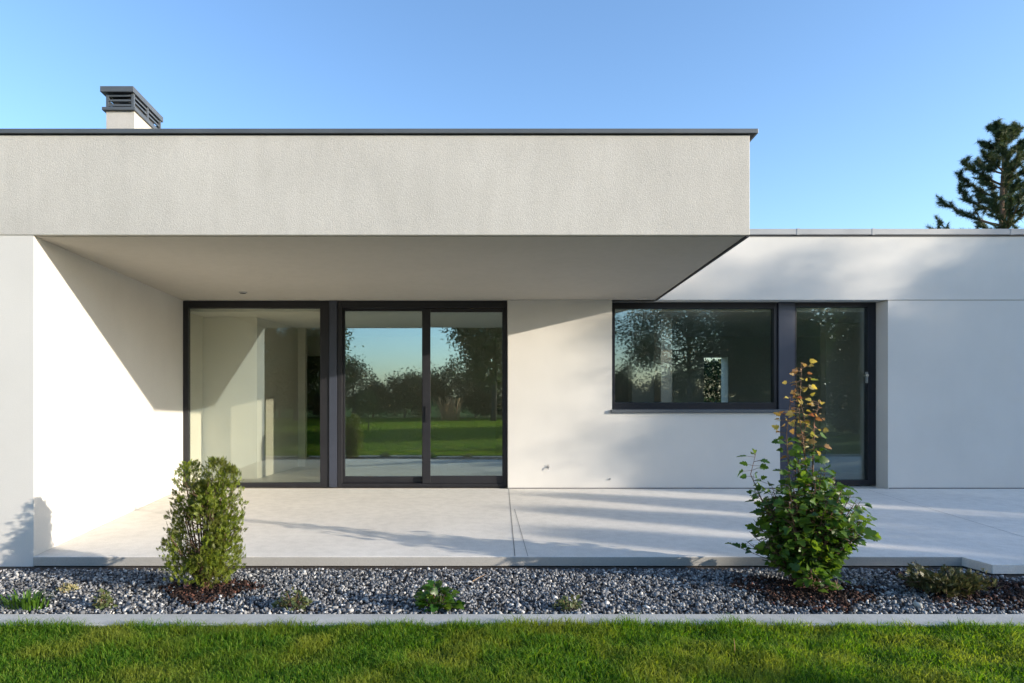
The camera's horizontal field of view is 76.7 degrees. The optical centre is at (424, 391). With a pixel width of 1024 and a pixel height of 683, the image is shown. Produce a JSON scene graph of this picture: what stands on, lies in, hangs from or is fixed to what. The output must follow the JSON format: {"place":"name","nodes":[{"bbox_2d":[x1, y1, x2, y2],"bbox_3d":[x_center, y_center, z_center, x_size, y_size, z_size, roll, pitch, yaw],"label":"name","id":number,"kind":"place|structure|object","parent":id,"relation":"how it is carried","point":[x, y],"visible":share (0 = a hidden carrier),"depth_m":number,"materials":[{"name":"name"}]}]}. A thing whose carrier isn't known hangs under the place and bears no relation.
{"place":"outdoors","nodes":[
{"label":"outdoors","id":0,"kind":"place"},
{"bbox_2d":[0,86,1023,566],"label":"house","id":1,"kind":"structure","parent":0,"point":[394,308],"depth_m":8.80,"materials":[{"name":"paint"}]},
{"bbox_2d":[183,301,328,486],"bbox_3d":[-2.351,0.028,8.905,2.045,2.580,0.090,0,0,0],"label":"fixed window","id":2,"kind":"structure","parent":1,"relation":"in","point":[323,306],"depth_m":8.86,"materials":[{"name":"metal"}]},
{"bbox_2d":[307,356,319,456],"bbox_3d":[-2.204,0.298,13.155,0.548,2.065,0.070,0,0,0],"label":"interior door","id":3,"kind":"structure","parent":1,"relation":"in","point":[313,362],"depth_m":13.12,"materials":[{"name":"wood"}]},
{"bbox_2d":[337,301,506,486],"bbox_3d":[-0.039,0.028,8.915,2.352,2.580,0.170,0,0,0],"label":"sliding door","id":4,"kind":"structure","parent":1,"relation":"in","point":[342,306],"depth_m":8.87,"materials":[{"name":"metal"}]},
{"bbox_2d":[611,302,787,412],"bbox_3d":[3.761,-0.490,8.940,2.416,1.549,0.360,0,0,0],"label":"window","id":5,"kind":"structure","parent":1,"relation":"in","point":[617,407],"depth_m":9.03,"materials":[{"name":"metal"}]},
{"bbox_2d":[795,302,875,484],"bbox_3d":[5.787,0.027,9.047,1.153,2.582,0.145,0,0,0],"label":"glass door","id":6,"kind":"structure","parent":1,"relation":"in","point":[869,307],"depth_m":9.03,"materials":[{"name":"metal"}]},
{"bbox_2d":[0,566,1023,613],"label":"gravel","id":7,"kind":"structure","parent":0,"point":[853,576],"depth_m":4.46,"materials":[{"name":"grey gravel"}]},
{"bbox_2d":[0,588,52,611],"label":"grass tuft","id":8,"kind":"object","parent":7,"relation":"on","point":[35,600],"visible":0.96,"depth_m":4.16,"materials":[{"name":"green plant"}]},
{"bbox_2d":[56,582,78,592],"bbox_3d":[-2.515,1.378,4.514,0.172,0.080,0.122,0,0,0],"label":"stonecrop","id":9,"kind":"object","parent":7,"relation":"on","point":[68,586],"visible":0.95,"depth_m":4.50,"materials":[{"name":"beige plant"}]},
{"bbox_2d":[91,588,117,609],"bbox_3d":[-2.091,1.343,4.143,0.134,0.153,0.151,0,0,34],"label":"young plant","id":10,"kind":"object","parent":7,"relation":"on","point":[101,600],"visible":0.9,"depth_m":4.14,"materials":[{"name":"green plant"}]},
{"bbox_2d":[156,455,248,588],"bbox_3d":[-1.564,0.933,4.527,0.626,0.975,0.470,0,0,0],"label":"thuja shrub","id":11,"kind":"object","parent":7,"relation":"on","point":[202,565],"visible":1,"depth_m":4.50,"materials":[{"name":"green plant"}]},
{"bbox_2d":[271,586,312,612],"bbox_3d":[-0.852,1.342,4.165,0.232,0.166,0.212,0,0,28],"label":"plant","id":12,"kind":"object","parent":7,"relation":"on","point":[295,600],"visible":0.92,"depth_m":4.13,"materials":[{"name":"green plant"}]},
{"bbox_2d":[413,580,465,613],"bbox_3d":[0.090,1.326,4.156,0.351,0.202,0.300,0,0,0],"label":"leafy plant","id":13,"kind":"object","parent":7,"relation":"on","point":[423,597],"visible":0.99,"depth_m":4.13,"materials":[{"name":"green plant"}]},
{"bbox_2d":[552,594,582,611],"bbox_3d":[0.918,1.364,4.131,0.195,0.118,0.166,0,0,-12],"label":"dry plant","id":14,"kind":"object","parent":7,"relation":"on","point":[563,602],"visible":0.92,"depth_m":4.11,"materials":[{"name":"green plant"}]},
{"bbox_2d":[157,568,1023,613],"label":"bark mulch","id":15,"kind":"object","parent":7,"relation":"on","point":[184,595],"visible":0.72,"depth_m":4.41,"materials":[{"name":"brown wood"}]},
{"bbox_2d":[725,359,881,592],"bbox_3d":[2.764,0.590,4.604,0.875,1.660,0.838,0,0,-40],"label":"currant bush","id":16,"kind":"object","parent":7,"relation":"on","point":[810,535],"visible":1,"depth_m":4.50,"materials":[{"name":"green plant"}]},
{"bbox_2d":[913,601,922,608],"bbox_3d":[3.197,1.386,4.150,0.054,0.060,0.051,0,0,38],"label":"pale stone","id":17,"kind":"object","parent":7,"relation":"on","point":[918,605],"visible":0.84,"depth_m":4.13,"materials":[{"name":"stone"}]},
{"bbox_2d":[896,559,1001,597],"bbox_3d":[3.597,1.302,4.421,0.605,0.222,0.467,0,0,0],"label":"juniper","id":18,"kind":"object","parent":7,"relation":"on","point":[952,582],"visible":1,"depth_m":4.34,"materials":[{"name":"green plant"}]},
{"bbox_2d":[0,398,1023,682],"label":"lawn","id":19,"kind":"structure","parent":0,"point":[882,642],"depth_m":3.38,"materials":[{"name":"green plant"}]},
{"bbox_2d":[0,612,1023,682],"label":"grass","id":20,"kind":"structure","parent":19,"relation":"on","point":[840,651],"depth_m":3.43,"materials":[{"name":"green plant"}]},
{"bbox_2d":[0,614,1023,627],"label":"kerb edging","id":21,"kind":"object","parent":19,"relation":"on","point":[326,619],"visible":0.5,"depth_m":3.94,"materials":[{"name":"concrete"}]},
{"bbox_2d":[33,489,1023,573],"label":"terrace","id":22,"kind":"structure","parent":19,"relation":"on","point":[976,529],"depth_m":6.19,"materials":[{"name":"concrete"}]},
{"bbox_2d":[704,358,720,401],"bbox_3d":[8.588,0.171,19.086,3.085,2.641,2.304,0,0,0],"label":"evergreen shrub","id":23,"kind":"object","parent":19,"relation":"on","point":[711,378],"visible":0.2,"depth_m":18.66,"materials":[{"name":"green plant"}]},
{"bbox_2d":[925,116,1023,228],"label":"pine tree","id":24,"kind":"object","parent":19,"relation":"on","point":[1008,212],"visible":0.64,"depth_m":20.93,"materials":[{"name":"green plant"}]},
{"bbox_2d":[0,0,1023,397],"label":"sky","id":25,"kind":"structure","parent":0,"point":[863,112],"materials":[{"name":"blue"}]}
]}

